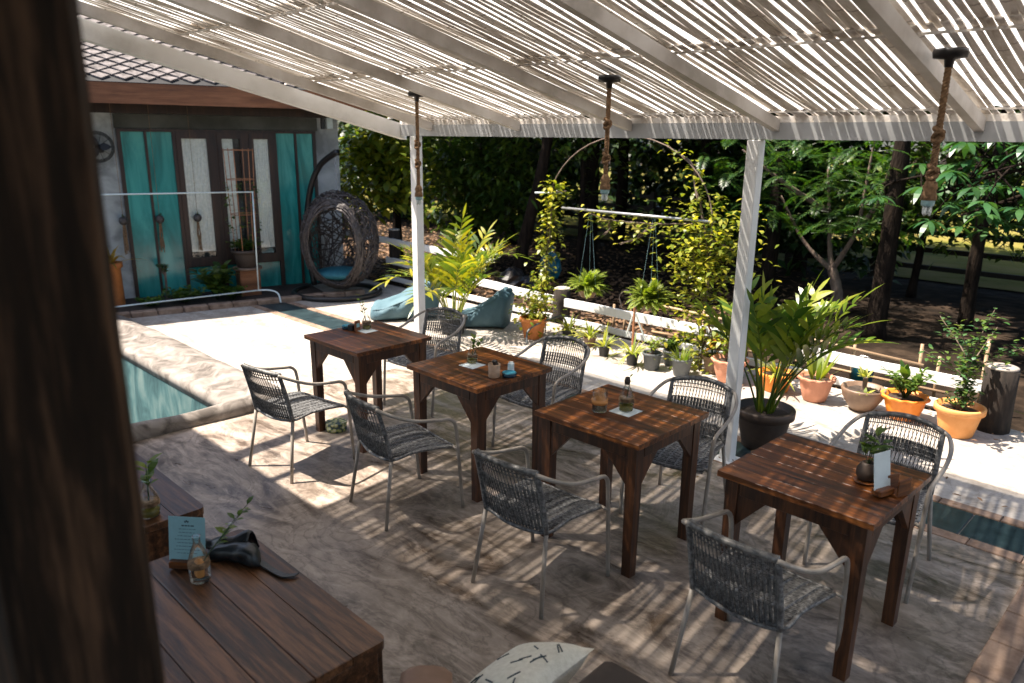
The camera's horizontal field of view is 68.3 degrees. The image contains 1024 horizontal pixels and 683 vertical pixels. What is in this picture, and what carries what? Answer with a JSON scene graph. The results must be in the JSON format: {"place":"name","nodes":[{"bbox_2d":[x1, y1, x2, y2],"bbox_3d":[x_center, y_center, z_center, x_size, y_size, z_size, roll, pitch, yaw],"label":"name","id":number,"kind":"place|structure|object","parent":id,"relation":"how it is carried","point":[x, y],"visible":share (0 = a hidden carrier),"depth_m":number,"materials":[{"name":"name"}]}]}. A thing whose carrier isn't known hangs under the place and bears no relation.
{"place":"outdoors","nodes":[
{"label":"outdoors","id":0,"kind":"place"},
{"bbox_2d":[129,279,1023,521],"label":"terrace floor","id":1,"kind":"structure","parent":0,"point":[987,469],"depth_m":7.25,"materials":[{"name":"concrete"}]},
{"bbox_2d":[117,283,322,311],"bbox_3d":[-5.421,-0.383,9.390,6.100,0.001,1.000,-9,18,-31],"label":"soil bed","id":2,"kind":"object","parent":1,"relation":"on","point":[284,290],"visible":0.33,"depth_m":10.20,"materials":[{"name":"brown soil"}]},
{"bbox_2d":[111,245,130,305],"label":"tall pot plant","id":3,"kind":"object","parent":2,"relation":"on","point":[117,266],"visible":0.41,"depth_m":9.62,"materials":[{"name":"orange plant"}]},
{"bbox_2d":[161,284,206,302],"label":"bed plant","id":4,"kind":"object","parent":2,"relation":"on","point":[180,293],"visible":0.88,"depth_m":9.83,"materials":[{"name":"green plant"}]},
{"bbox_2d":[187,260,238,298],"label":"bed plant","id":5,"kind":"object","parent":2,"relation":"on","point":[216,279],"visible":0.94,"depth_m":10.01,"materials":[{"name":"green plant"}]},
{"bbox_2d":[233,265,262,295],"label":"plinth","id":6,"kind":"structure","parent":2,"relation":"on","point":[246,277],"depth_m":10.35,"materials":[{"name":"brown wood"}]},
{"bbox_2d":[222,148,263,267],"bbox_3d":[-3.645,-1.797,10.211,0.526,1.580,0.502,-9,18,-31],"label":"trellis pot","id":7,"kind":"object","parent":6,"relation":"on","point":[243,252],"visible":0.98,"depth_m":10.23,"materials":[{"name":"brown wood"}]},
{"bbox_2d":[118,289,364,317],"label":"bed kerb","id":8,"kind":"structure","parent":1,"relation":"on","point":[206,307],"depth_m":9.78,"materials":[{"name":"stone"}]},
{"bbox_2d":[291,149,382,301],"bbox_3d":[-2.463,-1.636,10.439,1.268,1.984,1.188,2,15,4],"label":"egg chair","id":9,"kind":"object","parent":1,"relation":"on","point":[343,276],"visible":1,"depth_m":10.41,"materials":[{"name":"grey wicker"}]},
{"bbox_2d":[370,279,440,319],"bbox_3d":[-1.308,-0.568,9.395,0.902,0.508,0.695,-1,15,-7],"label":"bean bag","id":10,"kind":"object","parent":1,"relation":"on","point":[394,307],"visible":0.65,"depth_m":9.16,"materials":[{"name":"blue fabric"}]},
{"bbox_2d":[370,202,530,335],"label":"yellow palm","id":11,"kind":"object","parent":1,"relation":"on","point":[446,278],"visible":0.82,"depth_m":8.29,"materials":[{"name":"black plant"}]},
{"bbox_2d":[462,286,514,327],"bbox_3d":[-0.325,-0.427,8.986,0.684,0.471,0.590,5,16,14],"label":"bean bag","id":12,"kind":"object","parent":1,"relation":"on","point":[493,311],"visible":0.88,"depth_m":8.77,"materials":[{"name":"blue fabric"}]},
{"bbox_2d":[568,319,611,346],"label":"potted plant","id":13,"kind":"object","parent":1,"relation":"on","point":[589,338],"visible":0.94,"depth_m":8.13,"materials":[{"name":"green plant"}]},
{"bbox_2d":[535,138,715,369],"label":"garden arch","id":14,"kind":"structure","parent":1,"relation":"on","point":[642,215],"depth_m":7.37,"materials":[{"name":"white metal"}]},
{"bbox_2d":[508,175,572,339],"bbox_3d":[0.294,-0.872,8.289,0.698,1.855,0.800,3,15,9],"label":"climbing vine","id":15,"kind":"object","parent":14,"relation":"attached to","point":[529,319],"visible":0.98,"depth_m":8.36,"materials":[{"name":"plant"}]},
{"bbox_2d":[564,213,610,298],"bbox_3d":[0.831,-0.917,8.086,0.539,0.952,0.568,15,21,43],"label":"hanging fern","id":16,"kind":"object","parent":14,"relation":"hanging from","point":[587,284],"visible":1,"depth_m":8.09,"materials":[{"name":"green plant"}]},
{"bbox_2d":[623,222,675,315],"bbox_3d":[1.373,-0.759,7.535,0.584,0.959,0.583,15,21,43],"label":"hanging fern","id":17,"kind":"object","parent":14,"relation":"hanging from","point":[649,298],"visible":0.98,"depth_m":7.52,"materials":[{"name":"green plant"}]},
{"bbox_2d":[576,139,780,374],"bbox_3d":[1.559,-0.617,7.412,2.408,2.640,0.991,15,21,43],"label":"climbing vine","id":18,"kind":"object","parent":14,"relation":"attached to","point":[704,250],"visible":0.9,"depth_m":7.12,"materials":[{"name":"green plant"}]},
{"bbox_2d":[607,332,653,367],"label":"potted plant","id":19,"kind":"object","parent":1,"relation":"on","point":[631,355],"visible":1,"depth_m":7.46,"materials":[{"name":"green plant"}]},
{"bbox_2d":[642,335,663,370],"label":"potted plant","id":20,"kind":"object","parent":1,"relation":"on","point":[651,363],"visible":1,"depth_m":7.31,"materials":[{"name":"green plant"}]},
{"bbox_2d":[659,337,683,365],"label":"potted plant","id":21,"kind":"object","parent":1,"relation":"on","point":[671,343],"visible":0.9,"depth_m":7.45,"materials":[{"name":"green plant"}]},
{"bbox_2d":[664,344,701,375],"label":"potted plant","id":22,"kind":"object","parent":1,"relation":"on","point":[682,365],"visible":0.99,"depth_m":7.11,"materials":[{"name":"green plant"}]},
{"bbox_2d":[702,325,727,373],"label":"potted plant","id":23,"kind":"object","parent":1,"relation":"on","point":[707,360],"visible":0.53,"depth_m":7.21,"materials":[{"name":"green plant"}]},
{"bbox_2d":[710,331,749,382],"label":"potted plant","id":24,"kind":"object","parent":1,"relation":"on","point":[720,364],"visible":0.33,"depth_m":6.95,"materials":[{"name":"orange plant"}]},
{"bbox_2d":[747,355,808,392],"bbox_3d":[2.358,0.283,6.701,0.550,0.343,0.591,1,15,2],"label":"potted plant","id":25,"kind":"object","parent":1,"relation":"on","point":[770,373],"visible":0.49,"depth_m":6.71,"materials":[{"name":"green plant"}]},
{"bbox_2d":[797,352,842,402],"bbox_3d":[2.627,0.275,6.500,0.336,0.469,0.427,1,15,2],"label":"potted plant","id":26,"kind":"object","parent":1,"relation":"on","point":[817,381],"visible":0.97,"depth_m":6.43,"materials":[{"name":"green plant"}]},
{"bbox_2d":[841,366,886,412],"bbox_3d":[2.920,0.388,6.268,0.350,0.379,0.350,-6,16,-22],"label":"potted plant","id":27,"kind":"object","parent":1,"relation":"on","point":[864,396],"visible":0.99,"depth_m":6.22,"materials":[{"name":"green plant"}]},
{"bbox_2d":[880,360,936,421],"bbox_3d":[3.170,0.395,6.080,0.384,0.469,0.377,3,15,7],"label":"potted plant","id":28,"kind":"object","parent":1,"relation":"on","point":[907,397],"visible":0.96,"depth_m":6.03,"materials":[{"name":"green plant"}]},
{"bbox_2d":[919,308,1023,438],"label":"potted plant","id":29,"kind":"object","parent":1,"relation":"on","point":[959,417],"visible":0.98,"depth_m":5.68,"materials":[{"name":"green plant"}]},
{"bbox_2d":[135,366,1023,682],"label":"patio floor","id":30,"kind":"structure","parent":0,"point":[409,590],"depth_m":3.99,"materials":[{"name":"brown wood"}]},
{"bbox_2d":[0,0,164,682],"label":"wooden pillar","id":31,"kind":"structure","parent":30,"relation":"on","point":[77,601],"depth_m":0.86,"materials":[{"name":"brown wood"}]},
{"bbox_2d":[136,453,203,561],"bbox_3d":[-2.107,0.973,3.661,1.120,0.501,0.815,15,21,43],"label":"plank table","id":32,"kind":"object","parent":30,"relation":"on","point":[176,499],"visible":0.1,"depth_m":3.49,"materials":[{"name":"brown wood"}]},
{"bbox_2d":[137,453,161,518],"bbox_3d":[-1.622,0.643,3.371,0.163,0.292,0.146,15,21,43],"label":"bottle vase","id":33,"kind":"object","parent":32,"relation":"on","point":[151,507],"visible":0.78,"depth_m":3.38,"materials":[{"name":"clear glass"}]},
{"bbox_2d":[150,529,383,682],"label":"plank table","id":34,"kind":"object","parent":30,"relation":"on","point":[230,622],"visible":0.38,"depth_m":2.63,"materials":[{"name":"brown wood"}]},
{"bbox_2d":[168,516,205,569],"bbox_3d":[-1.288,0.796,2.978,0.150,0.202,0.057,2,15,4],"label":"menu card","id":35,"kind":"object","parent":34,"relation":"on","point":[182,530],"visible":0.88,"depth_m":2.98,"materials":[{"name":"blue paper"}]},
{"bbox_2d":[187,495,253,584],"bbox_3d":[-1.112,0.774,2.892,0.260,0.301,0.125,-5,16,-21],"label":"bottle vase","id":36,"kind":"object","parent":34,"relation":"on","point":[192,565],"visible":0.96,"depth_m":2.90,"materials":[{"name":"clear glass"}]},
{"bbox_2d":[205,522,298,577],"bbox_3d":[-1.053,0.825,3.055,0.482,0.127,0.172,5,16,17],"label":"cap","id":37,"kind":"object","parent":34,"relation":"on","point":[238,548],"visible":0.81,"depth_m":3.03,"materials":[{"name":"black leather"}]},
{"bbox_2d":[240,362,355,483],"bbox_3d":[-1.465,0.468,5.065,0.549,0.761,0.603,11,18,35],"label":"rattan chair","id":38,"kind":"object","parent":30,"relation":"on","point":[291,406],"visible":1,"depth_m":4.92,"materials":[{"name":"wicker"}]},
{"bbox_2d":[325,418,346,432],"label":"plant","id":39,"kind":"object","parent":30,"relation":"on","point":[336,425],"visible":1,"depth_m":5.70,"materials":[{"name":"green plant"}]},
{"bbox_2d":[304,321,431,452],"bbox_3d":[-1.065,0.319,5.649,0.678,0.750,0.653,15,21,42],"label":"wooden table","id":40,"kind":"object","parent":30,"relation":"on","point":[362,355],"visible":0.87,"depth_m":5.47,"materials":[{"name":"brown wood"}]},
{"bbox_2d":[343,389,464,530],"bbox_3d":[-0.677,0.630,4.498,0.603,0.761,0.549,-11,19,-37],"label":"rattan chair","id":41,"kind":"object","parent":30,"relation":"on","point":[389,444],"visible":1,"depth_m":4.40,"materials":[{"name":"wicker"}]},
{"bbox_2d":[383,307,465,416],"bbox_3d":[-0.698,0.140,6.316,0.549,0.761,0.603,10,18,30],"label":"rattan chair","id":42,"kind":"object","parent":30,"relation":"on","point":[404,361],"visible":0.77,"depth_m":6.39,"materials":[{"name":"wicker"}]},
{"bbox_2d":[399,665,452,682],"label":"tan stool","id":43,"kind":"object","parent":30,"relation":"on","point":[426,674],"visible":1,"depth_m":2.46,"materials":[{"name":"leather"}]},
{"bbox_2d":[407,346,552,502],"bbox_3d":[-0.213,0.518,4.947,0.653,0.750,0.678,-14,21,-43],"label":"wooden table","id":44,"kind":"object","parent":30,"relation":"on","point":[478,392],"visible":0.89,"depth_m":4.76,"materials":[{"name":"brown wood"}]},
{"bbox_2d":[471,446,609,619],"bbox_3d":[0.117,0.847,3.729,0.549,0.761,0.603,13,20,39],"label":"rattan chair","id":45,"kind":"object","parent":30,"relation":"on","point":[536,505],"visible":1,"depth_m":3.59,"materials":[{"name":"wicker"}]},
{"bbox_2d":[491,335,590,445],"bbox_3d":[0.242,0.384,5.450,0.549,0.761,0.603,13,20,39],"label":"rattan chair","id":46,"kind":"object","parent":30,"relation":"on","point":[559,390],"visible":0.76,"depth_m":5.48,"materials":[{"name":"wicker"}]},
{"bbox_2d":[579,661,648,682],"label":"side table","id":47,"kind":"object","parent":30,"relation":"on","point":[608,672],"visible":1,"depth_m":2.42,"materials":[{"name":"brown wood"}]},
{"bbox_2d":[535,384,708,577],"bbox_3d":[0.588,0.739,4.165,0.678,0.750,0.652,15,21,42],"label":"wooden table","id":48,"kind":"object","parent":30,"relation":"on","point":[630,446],"visible":0.89,"depth_m":3.97,"materials":[{"name":"brown wood"}]},
{"bbox_2d":[592,388,607,412],"bbox_3d":[0.471,0.318,4.051,0.089,0.117,0.089,15,21,43],"label":"candle holder","id":49,"kind":"object","parent":48,"relation":"on","point":[599,400],"visible":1,"depth_m":4.02,"materials":[{"name":"clear glass"}]},
{"bbox_2d":[609,407,641,416],"bbox_3d":[0.612,0.375,4.068,0.130,0.002,0.130,15,20,42],"label":"paper mat","id":50,"kind":"object","parent":48,"relation":"on","point":[626,414],"visible":0.79,"depth_m":4.05,"materials":[{"name":"white paper"}]},
{"bbox_2d":[619,374,633,411],"bbox_3d":[0.617,0.276,4.052,0.083,0.196,0.083,-2,15,-11],"label":"bottle vase","id":51,"kind":"object","parent":50,"relation":"on","point":[626,403],"visible":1,"depth_m":4.05,"materials":[{"name":"clear glass"}]},
{"bbox_2d":[618,375,737,536],"bbox_3d":[1.022,0.645,4.517,0.549,0.761,0.603,11,18,33],"label":"rattan chair","id":52,"kind":"object","parent":30,"relation":"on","point":[671,455],"visible":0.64,"depth_m":4.53,"materials":[{"name":"wicker"}]},
{"bbox_2d":[668,509,849,682],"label":"rattan chair","id":53,"kind":"object","parent":30,"relation":"on","point":[749,582],"visible":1,"depth_m":2.92,"materials":[{"name":"wicker"}]},
{"bbox_2d":[715,433,931,681],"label":"wooden table","id":54,"kind":"object","parent":30,"relation":"on","point":[786,476],"visible":0.91,"depth_m":3.28,"materials":[{"name":"brown wood"}]},
{"bbox_2d":[852,426,892,485],"bbox_3d":[1.552,0.489,3.229,0.147,0.238,0.137,15,21,43],"label":"leaf pot","id":55,"kind":"object","parent":54,"relation":"on","point":[864,475],"visible":0.92,"depth_m":3.22,"materials":[{"name":"green plant"}]},
{"bbox_2d":[871,450,894,497],"bbox_3d":[1.536,0.547,3.113,0.100,0.178,0.053,-7,17,-26],"label":"menu card","id":56,"kind":"object","parent":54,"relation":"on","point":[882,488],"visible":1,"depth_m":3.12,"materials":[{"name":"white paper"}]},
{"bbox_2d":[888,473,911,497],"bbox_3d":[1.606,0.598,3.140,0.080,0.076,0.063,-6,17,-25],"label":"wooden holder","id":57,"kind":"object","parent":54,"relation":"on","point":[902,487],"visible":0.81,"depth_m":3.12,"materials":[{"name":"brown wood"}]},
{"bbox_2d":[802,411,953,603],"bbox_3d":[1.935,0.809,3.949,0.549,0.761,0.603,14,20,41],"label":"rattan chair","id":58,"kind":"object","parent":30,"relation":"on","point":[923,451],"visible":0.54,"depth_m":3.98,"materials":[{"name":"wicker"}]},
{"bbox_2d":[963,581,1023,682],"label":"kerb strip","id":59,"kind":"object","parent":30,"relation":"on","point":[1000,658],"visible":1,"depth_m":3.30,"materials":[{"name":"brick"}]},
{"bbox_3d":[0.010,1.457,2.268,0.420,0.300,0.400,15,21,43],"label":"lounge bench","id":60,"kind":"object","parent":30,"relation":"on","visible":0},
{"bbox_2d":[469,642,593,682],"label":"throw pillow","id":61,"kind":"object","parent":60,"relation":"on","point":[545,662],"visible":1,"depth_m":2.49,"materials":[{"name":"beige fabric"}]},
{"bbox_2d":[259,303,1023,555],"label":"slate paving","id":62,"kind":"structure","parent":0,"point":[986,530],"depth_m":4.48,"materials":[{"name":"grey stone"}]},
{"bbox_2d":[103,191,281,307],"bbox_3d":[-4.221,-1.083,9.274,2.601,1.470,0.259,-9,18,-31],"label":"pipe frame","id":63,"kind":"object","parent":62,"relation":"on","point":[207,295],"visible":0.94,"depth_m":9.65,"materials":[{"name":"white metal"}]},
{"bbox_2d":[343,144,1023,516],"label":"ground","id":64,"kind":"structure","parent":0,"point":[913,324],"depth_m":10.77,"materials":[{"name":"soil"}]},
{"bbox_2d":[118,315,281,441],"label":"pool","id":65,"kind":"structure","parent":64,"relation":"in","point":[173,385],"depth_m":6.99,"materials":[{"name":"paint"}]},
{"bbox_2d":[80,15,368,298],"bbox_3d":[-6.411,-2.548,10.287,8.106,3.812,4.032,-9,18,-31],"label":"bungalow","id":66,"kind":"object","parent":64,"relation":"on","point":[292,146],"visible":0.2,"depth_m":10.18,"materials":[{"name":"teal wood"}]},
{"bbox_2d":[116,131,139,297],"bbox_3d":[-5.025,-1.605,9.886,0.045,2.210,0.050,-9,18,-31],"label":"window frame","id":67,"kind":"structure","parent":66,"relation":"in","point":[119,145],"depth_m":9.85,"materials":[{"name":"brown wood"}]},
{"bbox_2d":[143,132,162,293],"bbox_3d":[-4.764,-1.645,10.044,0.030,2.210,0.050,-9,18,-31],"label":"window frame","id":68,"kind":"structure","parent":66,"relation":"in","point":[144,133],"depth_m":9.99,"materials":[{"name":"brown wood"}]},
{"bbox_2d":[171,132,190,290],"bbox_3d":[-4.473,-1.689,10.219,0.045,2.210,0.050,-9,18,-31],"label":"window frame","id":69,"kind":"structure","parent":66,"relation":"in","point":[172,133],"depth_m":10.17,"materials":[{"name":"brown wood"}]},
{"bbox_2d":[211,133,228,285],"bbox_3d":[-4.050,-1.772,10.468,0.070,2.170,0.052,-9,18,-31],"label":"window frame","id":70,"kind":"structure","parent":66,"relation":"in","point":[213,135],"depth_m":10.40,"materials":[{"name":"brown wood"}]},
{"bbox_2d":[244,133,254,239],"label":"window frame","id":71,"kind":"structure","parent":66,"relation":"in","point":[246,141],"depth_m":10.52,"materials":[{"name":"brown wood"}]},
{"bbox_2d":[272,133,285,284],"bbox_3d":[-3.365,-1.857,10.887,0.055,2.210,0.050,-9,18,-31],"label":"window frame","id":72,"kind":"structure","parent":66,"relation":"in","point":[282,264],"depth_m":10.86,"materials":[{"name":"brown wood"}]},
{"bbox_2d":[293,134,304,282],"bbox_3d":[-3.110,-1.895,11.041,0.031,2.210,0.050,-9,18,-31],"label":"window frame","id":73,"kind":"structure","parent":66,"relation":"in","point":[295,140],"depth_m":10.96,"materials":[{"name":"brown wood"}]},
{"bbox_2d":[312,134,322,282],"bbox_3d":[-2.881,-1.930,11.179,0.045,2.210,0.050,-9,18,-31],"label":"window frame","id":74,"kind":"structure","parent":66,"relation":"in","point":[313,135],"depth_m":11.06,"materials":[{"name":"brown wood"}]},
{"bbox_2d":[337,111,451,259],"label":"shade tree","id":75,"kind":"object","parent":64,"relation":"on","point":[391,166],"visible":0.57,"depth_m":12.32,"materials":[{"name":"green plant"}]},
{"bbox_2d":[338,118,471,218],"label":"understorey tree","id":76,"kind":"object","parent":64,"relation":"on","point":[403,216],"visible":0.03,"depth_m":20.21,"materials":[{"name":"green plant"}]},
{"bbox_2d":[409,114,561,259],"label":"dark tree","id":77,"kind":"object","parent":64,"relation":"on","point":[481,194],"visible":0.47,"depth_m":13.10,"materials":[{"name":"green plant"}]},
{"bbox_2d":[499,266,536,290],"bbox_3d":[0.090,-0.890,11.191,0.608,0.458,0.370,7,16,23],"label":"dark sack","id":78,"kind":"object","parent":64,"relation":"on","point":[515,276],"visible":0.52,"depth_m":11.06,"materials":[{"name":"black plastic"}]},
{"bbox_2d":[433,118,615,234],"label":"understorey tree","id":79,"kind":"object","parent":64,"relation":"on","point":[567,174],"visible":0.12,"depth_m":16.98,"materials":[{"name":"green plant"}]},
{"bbox_2d":[392,112,674,272],"bbox_3d":[-0.043,-4.202,11.407,6.508,6.665,5.749,15,21,43],"label":"canopy tree","id":80,"kind":"object","parent":64,"relation":"on","point":[526,233],"visible":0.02,"depth_m":11.20,"materials":[{"name":"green plant"}]},
{"bbox_2d":[539,246,560,280],"bbox_3d":[0.622,-1.236,12.134,0.369,0.590,0.368,4,15,12],"label":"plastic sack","id":81,"kind":"object","parent":64,"relation":"on","point":[557,264],"visible":0.45,"depth_m":12.00,"materials":[{"name":"blue plastic"}]},
{"bbox_2d":[491,114,681,280],"bbox_3d":[1.167,-2.817,11.425,3.680,3.950,3.612,15,21,43],"label":"leafy tree","id":82,"kind":"object","parent":64,"relation":"on","point":[582,155],"visible":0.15,"depth_m":11.67,"materials":[{"name":"green plant"}]},
{"bbox_2d":[582,112,676,269],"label":"canopy tree","id":83,"kind":"object","parent":64,"relation":"on","point":[589,258],"visible":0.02,"depth_m":13.03,"materials":[{"name":"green plant"}]},
{"bbox_2d":[561,111,704,245],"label":"canopy tree","id":84,"kind":"object","parent":64,"relation":"on","point":[622,185],"visible":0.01,"depth_m":15.89,"materials":[{"name":"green plant"}]},
{"bbox_2d":[343,216,928,337],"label":"leaf litter","id":85,"kind":"object","parent":64,"relation":"on","point":[660,313],"visible":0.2,"depth_m":12.15,"materials":[{"name":"plant"}]},
{"bbox_2d":[251,302,1023,563],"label":"brick border","id":86,"kind":"object","parent":64,"relation":"on","point":[995,550],"visible":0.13,"depth_m":4.53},
{"bbox_2d":[78,0,1023,463],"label":"pergola","id":87,"kind":"object","parent":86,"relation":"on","point":[496,64],"visible":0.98,"depth_m":4.26,"materials":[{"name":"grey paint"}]},
{"bbox_2d":[408,91,423,204],"bbox_3d":[-0.715,-1.456,5.726,0.132,0.835,0.132,15,21,43],"label":"rope lamp","id":88,"kind":"object","parent":87,"relation":"hanging from","point":[418,187],"visible":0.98,"depth_m":5.72,"materials":[{"name":"brown fabric"}]},
{"bbox_2d":[598,75,620,200],"bbox_3d":[0.549,-1.169,4.364,0.132,0.701,0.132,15,21,43],"label":"rope lamp","id":89,"kind":"object","parent":87,"relation":"hanging from","point":[609,80],"visible":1,"depth_m":4.34,"materials":[{"name":"brown fabric"}]},
{"bbox_2d":[920,47,969,215],"bbox_3d":[1.757,-0.853,3.112,0.132,0.664,0.132,15,21,43],"label":"rope lamp","id":90,"kind":"object","parent":87,"relation":"hanging from","point":[948,56],"visible":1,"depth_m":3.09,"materials":[{"name":"brown fabric"}]},
{"bbox_2d":[674,270,897,449],"bbox_3d":[1.923,0.092,5.424,1.584,1.372,1.136,7,16,22],"label":"potted palm","id":91,"kind":"object","parent":86,"relation":"on","point":[781,335],"visible":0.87,"depth_m":5.28,"materials":[{"name":"plant"}]},
{"bbox_2d":[346,228,1020,434],"bbox_3d":[0.614,-0.599,9.101,0.335,0.880,9.527,-13,20,-42],"label":"rail fence","id":92,"kind":"object","parent":64,"relation":"on","point":[998,387],"visible":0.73,"depth_m":7.50,"materials":[{"name":"white paint"}]},
{"bbox_2d":[629,110,831,268],"bbox_3d":[3.724,-4.626,12.903,6.209,6.743,5.715,15,21,43],"label":"canopy tree","id":93,"kind":"object","parent":64,"relation":"on","point":[704,143],"depth_m":13.07,"materials":[{"name":"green plant"}]},
{"bbox_2d":[486,186,1023,280],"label":"lawn fence","id":94,"kind":"object","parent":64,"relation":"on","point":[652,205],"visible":0.17,"depth_m":13.71,"materials":[{"name":"brown wood"}]},
{"bbox_2d":[647,139,938,314],"bbox_3d":[3.546,-1.520,9.703,3.369,2.413,2.548,15,21,43],"label":"feathery tree","id":95,"kind":"object","parent":64,"relation":"on","point":[831,264],"visible":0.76,"depth_m":9.44,"materials":[{"name":"green plant"}]},
{"bbox_2d":[666,109,921,284],"bbox_3d":[5.037,-2.866,12.918,4.490,3.551,3.697,15,21,43],"label":"understorey tree","id":96,"kind":"object","parent":64,"relation":"on","point":[798,261],"visible":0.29,"depth_m":12.37,"materials":[{"name":"green plant"}]},
{"bbox_2d":[612,304,991,406],"bbox_3d":[2.543,-0.052,7.541,3.834,0.680,0.048,15,21,43],"label":"bamboo trellis","id":97,"kind":"object","parent":64,"relation":"on","point":[934,389],"visible":0.4,"depth_m":6.82,"materials":[{"name":"brown wood"}]},
{"bbox_2d":[755,108,947,294],"bbox_3d":[6.181,-4.158,11.261,5.777,6.737,8.140,15,21,43],"label":"canopy tree","id":98,"kind":"object","parent":64,"relation":"on","point":[770,251],"visible":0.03,"depth_m":11.01,"materials":[{"name":"brown plant"}]},
{"bbox_2d":[796,106,1023,297],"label":"leafy tree","id":99,"kind":"object","parent":64,"relation":"on","point":[912,287],"visible":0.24,"depth_m":10.74,"materials":[{"name":"green plant"}]},
{"bbox_2d":[860,105,999,340],"bbox_3d":[6.632,-3.679,9.331,7.013,6.826,6.213,3,15,7],"label":"canopy tree","id":100,"kind":"object","parent":64,"relation":"on","point":[880,296],"visible":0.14,"depth_m":8.46,"materials":[{"name":"brown plant"}]},
{"bbox_2d":[857,111,1023,242],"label":"whorled tree","id":101,"kind":"object","parent":64,"relation":"on","point":[949,173],"visible":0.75,"depth_m":7.23,"materials":[{"name":"green plant"}]},
{"bbox_2d":[955,106,1014,331],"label":"canopy tree","id":102,"kind":"object","parent":64,"relation":"on","point":[967,307],"visible":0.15,"depth_m":9.03,"materials":[{"name":"brown plant"}]},
{"bbox_2d":[960,110,1023,262],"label":"leafy tree","id":103,"kind":"object","parent":64,"relation":"on","point":[1016,237],"visible":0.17,"depth_m":9.88,"materials":[{"name":"green plant"}]},
{"bbox_2d":[355,163,1023,291],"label":"lawn","id":104,"kind":"structure","parent":0,"point":[991,265],"depth_m":15.20,"materials":[{"name":"green plant"}]},
{"bbox_2d":[337,106,1023,235],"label":"woodland","id":105,"kind":"object","parent":104,"relation":"on","point":[611,146],"depth_m":23.30,"materials":[{"name":"green plant"}]},
{"bbox_2d":[610,112,828,242],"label":"understorey tree","id":106,"kind":"object","parent":104,"relation":"on","point":[663,183],"visible":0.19,"depth_m":16.57,"materials":[{"name":"green plant"}]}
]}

